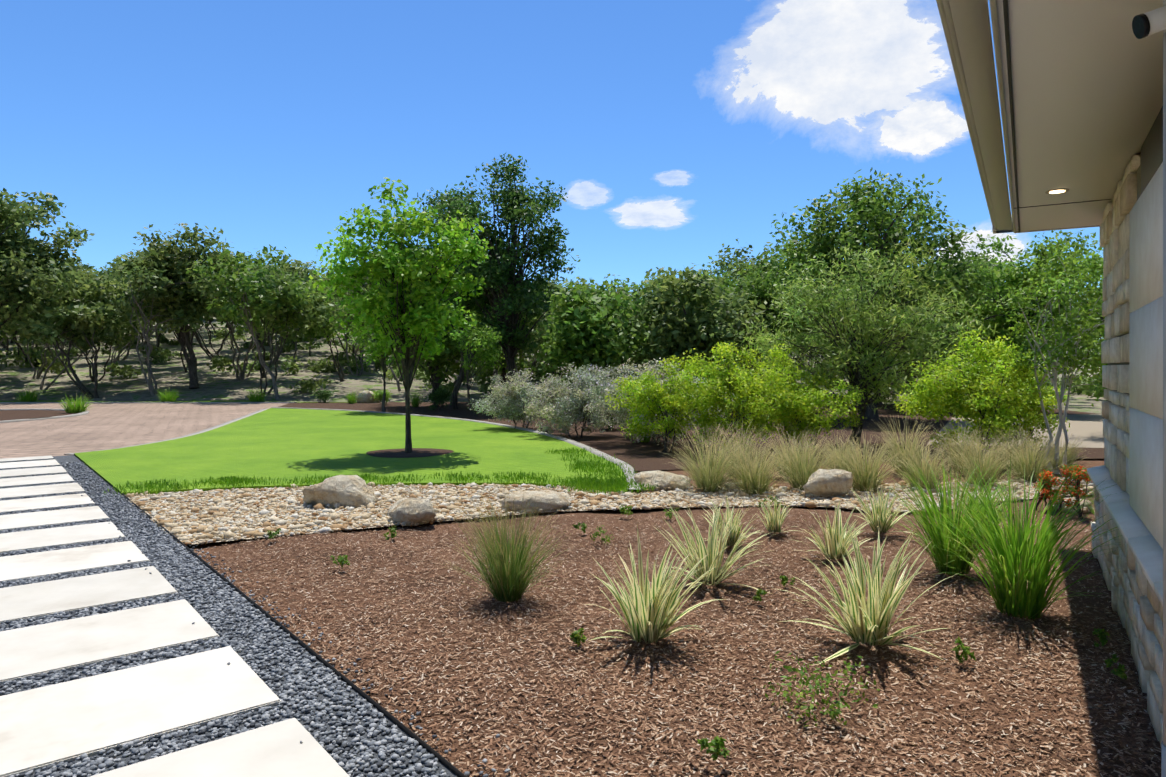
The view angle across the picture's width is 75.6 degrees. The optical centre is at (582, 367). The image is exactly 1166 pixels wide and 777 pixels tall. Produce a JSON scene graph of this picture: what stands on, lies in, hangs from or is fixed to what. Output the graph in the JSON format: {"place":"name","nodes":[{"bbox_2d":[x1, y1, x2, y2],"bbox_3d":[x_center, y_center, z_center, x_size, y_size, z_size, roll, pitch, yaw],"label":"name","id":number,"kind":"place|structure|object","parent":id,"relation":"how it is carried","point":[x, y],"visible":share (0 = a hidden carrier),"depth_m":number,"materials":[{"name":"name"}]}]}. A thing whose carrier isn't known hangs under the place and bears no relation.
{"place":"outdoors","nodes":[
{"label":"outdoors","id":0,"kind":"place"},
{"bbox_2d":[0,403,288,458],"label":"driveway","id":1,"kind":"structure","parent":0,"point":[102,426],"depth_m":19.92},
{"bbox_2d":[0,410,77,420],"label":"planting bed","id":2,"kind":"object","parent":1,"relation":"on","point":[14,414],"visible":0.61,"depth_m":24.39,"materials":[{"name":"brown soil"}]},
{"bbox_2d":[74,408,625,494],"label":"lawn","id":3,"kind":"structure","parent":0,"point":[276,443],"depth_m":13.12,"materials":[{"name":"green plant"}]},
{"bbox_2d":[102,447,657,494],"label":"grass blades","id":4,"kind":"object","parent":3,"relation":"on","point":[595,483],"visible":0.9,"depth_m":9.86,"materials":[{"name":"green plant"}]},
{"bbox_2d":[366,448,453,457],"bbox_3d":[-3.059,1.497,13.212,1.535,0.001,1.500,0,0,-1],"label":"tree mulch ring","id":5,"kind":"object","parent":3,"relation":"on","point":[401,453],"visible":0.85,"depth_m":13.09,"materials":[{"name":"brown wood"}]},
{"bbox_2d":[309,177,492,452],"bbox_3d":[-3.113,-0.875,13.107,2.929,4.943,2.763,0,0,25],"label":"lawn tree","id":6,"kind":"object","parent":5,"relation":"on","point":[412,292],"visible":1,"depth_m":12.70,"materials":[{"name":"green plant"}]},
{"bbox_2d":[271,407,640,488],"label":"lawn curb","id":7,"kind":"structure","parent":3,"relation":"on","point":[582,446],"depth_m":16.14,"materials":[{"name":"concrete"}]},
{"bbox_2d":[0,0,1104,338],"label":"sky","id":8,"kind":"structure","parent":0,"point":[262,123],"materials":[{"name":"blue"}]},
{"bbox_2d":[0,287,1106,413],"bbox_3d":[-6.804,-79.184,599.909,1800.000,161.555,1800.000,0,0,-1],"label":"ground","id":9,"kind":"structure","parent":0,"point":[216,384],"depth_m":41.72,"materials":[{"name":"beige soil"}]},
{"bbox_2d":[0,188,109,328],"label":"tree","id":10,"kind":"object","parent":9,"relation":"on","point":[35,281],"visible":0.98,"depth_m":34.13,"materials":[{"name":"green plant"}]},
{"bbox_2d":[0,298,135,398],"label":"tree","id":11,"kind":"object","parent":9,"relation":"on","point":[77,325],"visible":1,"depth_m":34.35,"materials":[{"name":"green plant"}]},
{"bbox_2d":[14,275,149,381],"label":"tree","id":12,"kind":"object","parent":9,"relation":"on","point":[97,294],"visible":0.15,"depth_m":39.12,"materials":[{"name":"green plant"}]},
{"bbox_2d":[28,271,164,388],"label":"tree","id":13,"kind":"object","parent":9,"relation":"on","point":[88,303],"visible":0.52,"depth_m":37.36,"materials":[{"name":"green plant"}]},
{"bbox_2d":[94,246,234,395],"bbox_3d":[-19.667,-2.191,35.772,6.216,7.305,4.755,0,0,-28],"label":"tree","id":14,"kind":"object","parent":9,"relation":"on","point":[147,272],"visible":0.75,"depth_m":35.71,"materials":[{"name":"green plant"}]},
{"bbox_2d":[107,223,244,388],"bbox_3d":[-19.782,-2.995,37.657,6.365,8.228,6.318,0,0,35],"label":"tree","id":15,"kind":"object","parent":9,"relation":"on","point":[191,253],"visible":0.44,"depth_m":36.81,"materials":[{"name":"green plant"}]},
{"bbox_2d":[186,244,319,399],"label":"tree","id":16,"kind":"object","parent":9,"relation":"on","point":[234,283],"visible":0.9,"depth_m":34.24,"materials":[{"name":"green plant"}]},
{"bbox_2d":[207,265,301,379],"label":"tree","id":17,"kind":"object","parent":9,"relation":"on","point":[241,375],"visible":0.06,"depth_m":40.73,"materials":[{"name":"green plant"}]},
{"bbox_2d":[198,243,314,376],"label":"tree","id":18,"kind":"object","parent":9,"relation":"on","point":[269,267],"visible":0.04,"depth_m":41.53,"materials":[{"name":"green plant"}]},
{"bbox_2d":[227,274,338,394],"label":"tree","id":19,"kind":"object","parent":9,"relation":"on","point":[305,317],"visible":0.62,"depth_m":36.18,"materials":[{"name":"green plant"}]},
{"bbox_2d":[267,260,338,362],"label":"tree","id":20,"kind":"object","parent":9,"relation":"on","point":[300,273],"visible":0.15,"depth_m":47.77,"materials":[{"name":"green plant"}]},
{"bbox_2d":[267,293,353,381],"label":"tree","id":21,"kind":"object","parent":9,"relation":"on","point":[312,333],"visible":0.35,"depth_m":41.40,"materials":[{"name":"green plant"}]},
{"bbox_2d":[305,254,402,390],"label":"tree","id":22,"kind":"object","parent":9,"relation":"on","point":[366,285],"visible":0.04,"depth_m":38.42,"materials":[{"name":"green plant"}]},
{"bbox_2d":[343,294,421,411],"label":"oak tree","id":23,"kind":"object","parent":9,"relation":"on","point":[362,342],"visible":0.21,"depth_m":25.43,"materials":[{"name":"green plant"}]},
{"bbox_2d":[377,303,493,406],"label":"tree","id":24,"kind":"object","parent":9,"relation":"on","point":[436,369],"visible":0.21,"depth_m":28.93,"materials":[{"name":"green plant"}]},
{"bbox_2d":[412,182,504,408],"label":"oak","id":25,"kind":"object","parent":9,"relation":"on","point":[454,402],"visible":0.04,"depth_m":27.48,"materials":[{"name":"green plant"}]},
{"bbox_2d":[449,316,504,416],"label":"tree","id":26,"kind":"object","parent":9,"relation":"on","point":[473,345],"visible":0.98,"depth_m":23.43,"materials":[{"name":"green plant"}]},
{"bbox_2d":[433,153,579,388],"bbox_3d":[-2.754,-2.962,27.254,5.350,9.352,5.509,0,0,-1],"label":"tall oak","id":27,"kind":"object","parent":9,"relation":"on","point":[512,299],"visible":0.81,"depth_m":26.57,"materials":[{"name":"green plant"}]},
{"bbox_2d":[478,277,550,402],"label":"tree","id":28,"kind":"object","parent":9,"relation":"on","point":[503,370],"visible":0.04,"depth_m":32.64,"materials":[{"name":"green plant"}]},
{"bbox_2d":[467,368,572,428],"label":"shrub","id":29,"kind":"object","parent":9,"relation":"on","point":[511,404],"visible":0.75,"depth_m":18.19,"materials":[{"name":"grey plant"}]},
{"bbox_2d":[0,327,1103,397],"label":"woods understory","id":30,"kind":"object","parent":9,"relation":"on","point":[308,385],"visible":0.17,"depth_m":46.16,"materials":[{"name":"green plant"}]},
{"bbox_2d":[514,362,631,437],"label":"shrub","id":31,"kind":"object","parent":9,"relation":"on","point":[562,413],"visible":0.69,"depth_m":16.32,"materials":[{"name":"grey plant"}]},
{"bbox_2d":[525,273,665,378],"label":"tree","id":32,"kind":"object","parent":9,"relation":"on","point":[617,292],"depth_m":30.28,"materials":[{"name":"green plant"}]},
{"bbox_2d":[530,279,664,413],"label":"tree","id":33,"kind":"object","parent":9,"relation":"on","point":[579,332],"visible":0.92,"depth_m":23.33,"materials":[{"name":"green plant"}]},
{"bbox_2d":[573,357,722,444],"bbox_3d":[1.306,0.701,15.218,3.028,1.805,2.309,0,0,-1],"label":"shrub","id":34,"kind":"object","parent":9,"relation":"on","point":[602,393],"visible":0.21,"depth_m":14.87,"materials":[{"name":"grey plant"}]},
{"bbox_2d":[186,459,1160,776],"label":"mulch","id":35,"kind":"object","parent":9,"relation":"on","point":[724,609],"visible":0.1,"depth_m":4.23,"materials":[{"name":"brown wood"}]},
{"bbox_2d":[0,455,456,776],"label":"path gravel","id":36,"kind":"structure","parent":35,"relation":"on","point":[73,458],"depth_m":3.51,"materials":[{"name":"grey gravel"}]},
{"bbox_2d":[0,456,349,776],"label":"pavers","id":37,"kind":"object","parent":36,"relation":"on","point":[56,724],"visible":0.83,"depth_m":3.80,"materials":[{"name":"concrete"}]},
{"bbox_2d":[74,454,466,776],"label":"steel edging","id":38,"kind":"object","parent":35,"relation":"on","point":[422,743],"visible":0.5,"depth_m":3.72,"materials":[{"name":"grey"}]},
{"bbox_2d":[62,495,510,776],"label":"stray gravel","id":39,"kind":"structure","parent":35,"relation":"on","point":[467,773],"depth_m":3.95,"materials":[{"name":"grey gravel"}]},
{"bbox_2d":[435,486,579,601],"bbox_3d":[-0.505,1.150,5.018,1.053,0.767,0.987,0,0,-1],"label":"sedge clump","id":40,"kind":"object","parent":35,"relation":"on","point":[508,580],"visible":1,"depth_m":4.92,"materials":[{"name":"green plant"}]},
{"bbox_2d":[130,479,1090,543],"bbox_3d":[2.679,1.536,9.385,16.217,0.001,3.095,0,0,-12],"label":"river rock base","id":41,"kind":"object","parent":35,"relation":"on","point":[741,505],"visible":0.15,"depth_m":8.19,"materials":[{"name":"beige gravel"}]},
{"bbox_2d":[122,477,1092,544],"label":"river rocks","id":42,"kind":"object","parent":41,"relation":"on","point":[202,527],"visible":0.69,"depth_m":8.40,"materials":[{"name":"beige gravel"}]},
{"bbox_2d":[302,475,377,507],"bbox_3d":[-2.684,1.376,8.449,0.842,0.355,0.584,0,0,-1],"label":"boulder","id":43,"kind":"object","parent":42,"relation":"on","point":[355,491],"visible":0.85,"depth_m":8.21,"materials":[{"name":"stone"}]},
{"bbox_2d":[388,498,435,525],"bbox_3d":[-1.702,1.422,7.459,0.608,0.264,0.380,0,0,23],"label":"boulder","id":44,"kind":"object","parent":42,"relation":"on","point":[414,511],"visible":0.92,"depth_m":7.32,"materials":[{"name":"stone"}]},
{"bbox_2d":[501,490,570,510],"bbox_3d":[-0.510,1.462,8.220,0.799,0.183,0.583,0,0,-1],"label":"boulder","id":45,"kind":"object","parent":42,"relation":"on","point":[560,501],"visible":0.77,"depth_m":8.02,"materials":[{"name":"stone"}]},
{"bbox_2d":[634,470,690,491],"bbox_3d":[1.014,1.438,9.627,0.752,0.232,0.540,0,0,-1],"label":"boulder","id":46,"kind":"object","parent":42,"relation":"on","point":[660,479],"visible":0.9,"depth_m":9.46,"materials":[{"name":"stone"}]},
{"bbox_2d":[817,430,921,491],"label":"ornamental grass","id":47,"kind":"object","parent":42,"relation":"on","point":[864,476],"depth_m":9.23,"materials":[{"name":"green plant"}]},
{"bbox_2d":[585,526,727,643],"bbox_3d":[0.369,1.228,4.235,0.782,0.610,0.951,0,0,26],"label":"dianella","id":48,"kind":"object","parent":35,"relation":"on","point":[650,618],"visible":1,"depth_m":4.21,"materials":[{"name":"green plant"}]},
{"bbox_2d":[605,355,724,452],"bbox_3d":[1.467,0.691,13.777,2.256,1.839,1.710,0,0,-1],"label":"shrub","id":49,"kind":"object","parent":35,"relation":"on","point":[652,396],"visible":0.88,"depth_m":13.53,"materials":[{"name":"green plant"}]},
{"bbox_2d":[659,416,759,496],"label":"ornamental grass","id":50,"kind":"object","parent":35,"relation":"on","point":[710,475],"depth_m":9.19,"materials":[{"name":"green plant"}]},
{"bbox_2d":[652,500,771,593],"bbox_3d":[0.909,1.233,5.349,0.927,0.601,0.914,0,0,37],"label":"dianella","id":51,"kind":"object","parent":35,"relation":"on","point":[713,558],"visible":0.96,"depth_m":5.40,"materials":[{"name":"green plant"}]},
{"bbox_2d":[697,736,729,759],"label":"weed","id":52,"kind":"object","parent":35,"relation":"on","point":[717,744],"visible":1,"depth_m":2.88,"materials":[{"name":"green plant"}]},
{"bbox_2d":[702,493,764,549],"bbox_3d":[1.288,1.295,6.492,0.615,0.476,0.615,0,0,-1],"label":"dianella","id":53,"kind":"object","parent":35,"relation":"on","point":[734,536],"visible":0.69,"depth_m":6.46,"materials":[{"name":"green plant"}]},
{"bbox_2d":[669,341,813,453],"bbox_3d":[2.695,0.573,12.953,2.469,2.065,2.333,0,0,-1],"label":"shrub","id":54,"kind":"object","parent":35,"relation":"on","point":[744,383],"visible":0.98,"depth_m":12.77,"materials":[{"name":"green plant"}]},
{"bbox_2d":[704,421,778,477],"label":"ornamental grass","id":55,"kind":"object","parent":35,"relation":"on","point":[739,451],"depth_m":10.38,"materials":[{"name":"beige plant"}]},
{"bbox_2d":[715,439,797,497],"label":"ornamental grass","id":56,"kind":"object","parent":35,"relation":"on","point":[750,483],"depth_m":9.03,"materials":[{"name":"green plant"}]},
{"bbox_2d":[753,498,804,532],"bbox_3d":[1.813,1.364,7.006,0.525,0.338,0.477,0,0,-1],"label":"dianella","id":57,"kind":"object","parent":35,"relation":"on","point":[775,520],"visible":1,"depth_m":6.97,"materials":[{"name":"green plant"}]},
{"bbox_2d":[756,424,828,477],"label":"ornamental grass","id":58,"kind":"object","parent":35,"relation":"on","point":[779,452],"depth_m":10.59,"materials":[{"name":"beige plant"}]},
{"bbox_2d":[761,424,850,489],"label":"ornamental grass","id":59,"kind":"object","parent":35,"relation":"on","point":[801,478],"depth_m":9.36,"materials":[{"name":"beige plant"}]},
{"bbox_2d":[745,362,869,451],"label":"shrub","id":60,"kind":"object","parent":35,"relation":"on","point":[809,418],"visible":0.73,"depth_m":13.16,"materials":[{"name":"green plant"}]},
{"bbox_2d":[763,651,879,726],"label":"plant","id":61,"kind":"object","parent":35,"relation":"on","point":[826,702],"visible":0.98,"depth_m":3.36,"materials":[{"name":"green plant"}]},
{"bbox_2d":[795,501,876,559],"bbox_3d":[1.998,1.308,6.129,0.717,0.451,0.640,0,0,-1],"label":"dianella","id":62,"kind":"object","parent":35,"relation":"on","point":[832,549],"visible":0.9,"depth_m":6.04,"materials":[{"name":"green plant"}]},
{"bbox_2d":[812,429,872,471],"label":"ornamental grass","id":63,"kind":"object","parent":35,"relation":"on","point":[835,465],"depth_m":10.71,"materials":[{"name":"beige plant"}]},
{"bbox_2d":[772,515,958,664],"bbox_3d":[1.535,1.204,4.235,0.965,0.660,1.117,0,0,-1],"label":"dianella","id":64,"kind":"object","parent":35,"relation":"on","point":[869,623],"visible":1,"depth_m":4.17,"materials":[{"name":"green plant"}]},
{"bbox_2d":[847,482,920,536],"bbox_3d":[2.802,1.294,7.035,0.725,0.479,0.735,0,0,-1],"label":"dianella","id":65,"kind":"object","parent":35,"relation":"on","point":[882,523],"visible":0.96,"depth_m":6.99,"materials":[{"name":"green plant"}]},
{"bbox_2d":[867,410,958,473],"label":"ornamental grass","id":66,"kind":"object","parent":35,"relation":"on","point":[896,446],"depth_m":10.83,"materials":[{"name":"beige plant"}]},
{"bbox_2d":[885,437,970,492],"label":"ornamental grass","id":67,"kind":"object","parent":35,"relation":"on","point":[925,470],"depth_m":9.40,"materials":[{"name":"beige plant"}]},
{"bbox_2d":[877,454,1034,575],"bbox_3d":[2.791,1.097,5.639,1.180,0.872,1.214,0,0,-1],"label":"green clump","id":68,"kind":"object","parent":35,"relation":"on","point":[940,554],"visible":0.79,"depth_m":5.58,"materials":[{"name":"green plant"}]},
{"bbox_2d":[922,420,1003,472],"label":"ornamental grass","id":69,"kind":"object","parent":35,"relation":"on","point":[952,451],"depth_m":11.05,"materials":[{"name":"beige plant"}]},
{"bbox_2d":[894,329,1051,458],"bbox_3d":[6.209,0.455,12.029,2.393,2.308,2.034,0,0,-1],"label":"shrub","id":70,"kind":"object","parent":35,"relation":"on","point":[975,407],"visible":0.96,"depth_m":11.83,"materials":[{"name":"green plant"}]},
{"bbox_2d":[940,428,1031,490],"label":"ornamental grass","id":71,"kind":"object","parent":35,"relation":"on","point":[985,462],"depth_m":9.63,"materials":[{"name":"beige plant"}]},
{"bbox_2d":[978,425,1036,468],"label":"ornamental grass","id":72,"kind":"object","parent":35,"relation":"on","point":[1007,446],"depth_m":11.37,"materials":[{"name":"beige plant"}]},
{"bbox_2d":[949,351,1069,451],"bbox_3d":[7.468,0.644,13.016,2.094,1.921,1.812,0,0,-1],"label":"shrub","id":73,"kind":"object","parent":35,"relation":"on","point":[1051,400],"visible":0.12,"depth_m":12.78,"materials":[{"name":"green plant"}]},
{"bbox_2d":[913,452,1124,618],"bbox_3d":[2.745,1.036,4.654,1.308,0.994,1.325,0,0,42],"label":"green clump","id":74,"kind":"object","parent":35,"relation":"on","point":[1016,564],"visible":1,"depth_m":4.60,"materials":[{"name":"green plant"}]},
{"bbox_2d":[988,420,1079,483],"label":"ornamental grass","id":75,"kind":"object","parent":35,"relation":"on","point":[1027,465],"depth_m":10.03,"materials":[{"name":"beige plant"}]},
{"bbox_2d":[1033,469,1062,513],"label":"red flower shrub","id":76,"kind":"object","parent":35,"relation":"on","point":[1048,475],"visible":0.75,"depth_m":8.13,"materials":[{"name":"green plant"}]},
{"bbox_2d":[1038,432,1090,468],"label":"ornamental grass","id":77,"kind":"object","parent":35,"relation":"on","point":[1071,461],"depth_m":11.36,"materials":[{"name":"beige plant"}]},
{"bbox_2d":[1049,464,1091,519],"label":"red flower shrub","id":78,"kind":"object","parent":35,"relation":"on","point":[1076,471],"visible":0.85,"depth_m":7.80,"materials":[{"name":"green plant"}]},
{"bbox_2d":[279,401,1103,470],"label":"mulch","id":79,"kind":"object","parent":9,"relation":"on","point":[643,456],"visible":0.17,"depth_m":17.00,"materials":[{"name":"brown wood"}]},
{"bbox_2d":[295,402,1094,525],"bbox_3d":[-4.968,1.516,18.892,7.475,0.085,29.302,0,0,-30],"label":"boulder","id":80,"kind":"object","parent":9,"relation":"on","point":[576,505],"visible":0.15,"depth_m":8.14,"materials":[{"name":"beige stone"}]},
{"bbox_2d":[803,469,852,497],"bbox_3d":[2.872,1.380,8.946,0.574,0.348,0.404,0,0,-16],"label":"boulder","id":81,"kind":"object","parent":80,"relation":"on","point":[824,483],"visible":0.85,"depth_m":8.80,"materials":[{"name":"stone"}]},
{"bbox_2d":[622,266,768,381],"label":"tree","id":82,"kind":"object","parent":9,"relation":"on","point":[707,329],"visible":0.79,"depth_m":22.68,"materials":[{"name":"green plant"}]},
{"bbox_2d":[632,256,781,364],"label":"tree","id":83,"kind":"object","parent":9,"relation":"on","point":[736,263],"visible":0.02,"depth_m":29.91,"materials":[{"name":"green plant"}]},
{"bbox_2d":[693,248,821,389],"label":"oak","id":84,"kind":"object","parent":9,"relation":"on","point":[759,290],"visible":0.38,"depth_m":26.34,"materials":[{"name":"green plant"}]},
{"bbox_2d":[707,235,823,394],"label":"tree","id":85,"kind":"object","parent":9,"relation":"on","point":[721,263],"visible":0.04,"depth_m":33.46,"materials":[{"name":"green plant"}]},
{"bbox_2d":[729,238,999,446],"bbox_3d":[5.245,-0.412,14.747,4.768,4.077,3.518,0,0,-1],"label":"feathery tree","id":86,"kind":"object","parent":9,"relation":"on","point":[848,344],"visible":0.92,"depth_m":14.20,"materials":[{"name":"green plant"}]},
{"bbox_2d":[761,168,1002,420],"bbox_3d":[8.507,-2.053,22.085,6.654,7.344,6.478,0,0,-1],"label":"oak","id":87,"kind":"object","parent":9,"relation":"on","point":[875,214],"visible":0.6,"depth_m":21.20,"materials":[{"name":"green plant"}]},
{"bbox_2d":[893,270,991,409],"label":"tree","id":88,"kind":"object","parent":9,"relation":"on","point":[942,345],"visible":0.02,"depth_m":26.01,"materials":[{"name":"green plant"}]},
{"bbox_2d":[942,229,1102,413],"bbox_3d":[14.830,-1.524,25.052,5.592,6.317,5.415,0,0,-38],"label":"oak","id":89,"kind":"object","parent":9,"relation":"on","point":[1015,274],"visible":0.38,"depth_m":24.52,"materials":[{"name":"green plant"}]},
{"bbox_2d":[994,237,1106,473],"bbox_3d":[6.969,-0.153,10.940,2.061,3.534,2.064,0,0,-16],"label":"small tree","id":90,"kind":"object","parent":9,"relation":"on","point":[1066,360],"visible":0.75,"depth_m":10.93,"materials":[{"name":"green plant"}]},
{"bbox_2d":[1034,247,1106,390],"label":"tree","id":91,"kind":"object","parent":9,"relation":"on","point":[1095,265],"visible":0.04,"depth_m":16.66,"materials":[{"name":"green plant"}]},
{"bbox_2d":[1107,152,1140,407],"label":"house wall","id":92,"kind":"structure","parent":9,"relation":"on","point":[1138,171],"depth_m":4.65,"materials":[{"name":"beige stone"}]},
{"bbox_2d":[996,0,1162,231],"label":"soffit","id":93,"kind":"structure","parent":92,"relation":"attached to","point":[1087,80],"depth_m":3.64,"materials":[{"name":"white paint"}]},
{"bbox_2d":[936,0,1099,233],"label":"fascia gutter","id":94,"kind":"object","parent":93,"relation":"attached to","point":[966,25],"visible":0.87,"depth_m":3.63,"materials":[{"name":"beige metal"}]},
{"bbox_2d":[1003,0,1110,231],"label":"soffit seams","id":95,"kind":"object","parent":93,"relation":"attached to","point":[1006,25],"visible":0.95,"depth_m":3.65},
{"bbox_2d":[1132,6,1165,38],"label":"security camera","id":96,"kind":"object","parent":93,"relation":"attached to","point":[1146,24],"visible":1,"depth_m":2.30,"materials":[{"name":"white"}]},
{"bbox_2d":[1087,162,1162,605],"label":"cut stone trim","id":97,"kind":"structure","parent":92,"relation":"attached to","point":[1136,512],"depth_m":3.82,"materials":[{"name":"grey stone"}]},
{"bbox_2d":[1091,154,1162,744],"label":"limestone blocks","id":98,"kind":"structure","parent":92,"relation":"attached to","point":[1136,605],"depth_m":4.94,"materials":[{"name":"beige stone"}]},
{"bbox_2d":[1141,106,1162,193],"bbox_3d":[2.882,-1.112,3.715,0.030,0.369,1.650,0,0,31],"label":"window","id":99,"kind":"structure","parent":92,"relation":"attached to","point":[1151,154],"depth_m":4.02,"materials":[{"name":"grey"}]},
{"bbox_2d":[1161,0,1165,776],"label":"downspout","id":100,"kind":"object","parent":92,"relation":"attached to","point":[1163,758],"visible":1,"depth_m":2.35,"materials":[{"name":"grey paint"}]},
{"bbox_2d":[561,181,608,208],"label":"cloud","id":101,"kind":"structure","parent":0,"point":[585,193],"depth_m":1793.88,"materials":[{"name":"white"}]},
{"bbox_2d":[613,199,687,226],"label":"cloud","id":102,"kind":"structure","parent":0,"point":[663,213],"depth_m":1799.72,"materials":[{"name":"white"}]},
{"bbox_2d":[725,0,951,132],"bbox_3d":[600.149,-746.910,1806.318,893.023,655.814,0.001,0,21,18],"label":"cloud","id":103,"kind":"structure","parent":0,"point":[825,62],"depth_m":1804.01,"materials":[{"name":"white"}]},
{"bbox_2d":[878,97,968,155],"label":"cloud","id":104,"kind":"structure","parent":0,"point":[922,127],"depth_m":1806.48,"materials":[{"name":"white"}]},
{"bbox_2d":[938,230,1025,265],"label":"cloud","id":105,"kind":"structure","parent":0,"point":[1017,243],"depth_m":1788.65,"materials":[{"name":"white"}]},
{"bbox_2d":[928,414,1103,447],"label":"driveway","id":106,"kind":"structure","parent":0,"point":[1086,429],"depth_m":18.29,"materials":[{"name":"beige concrete"}]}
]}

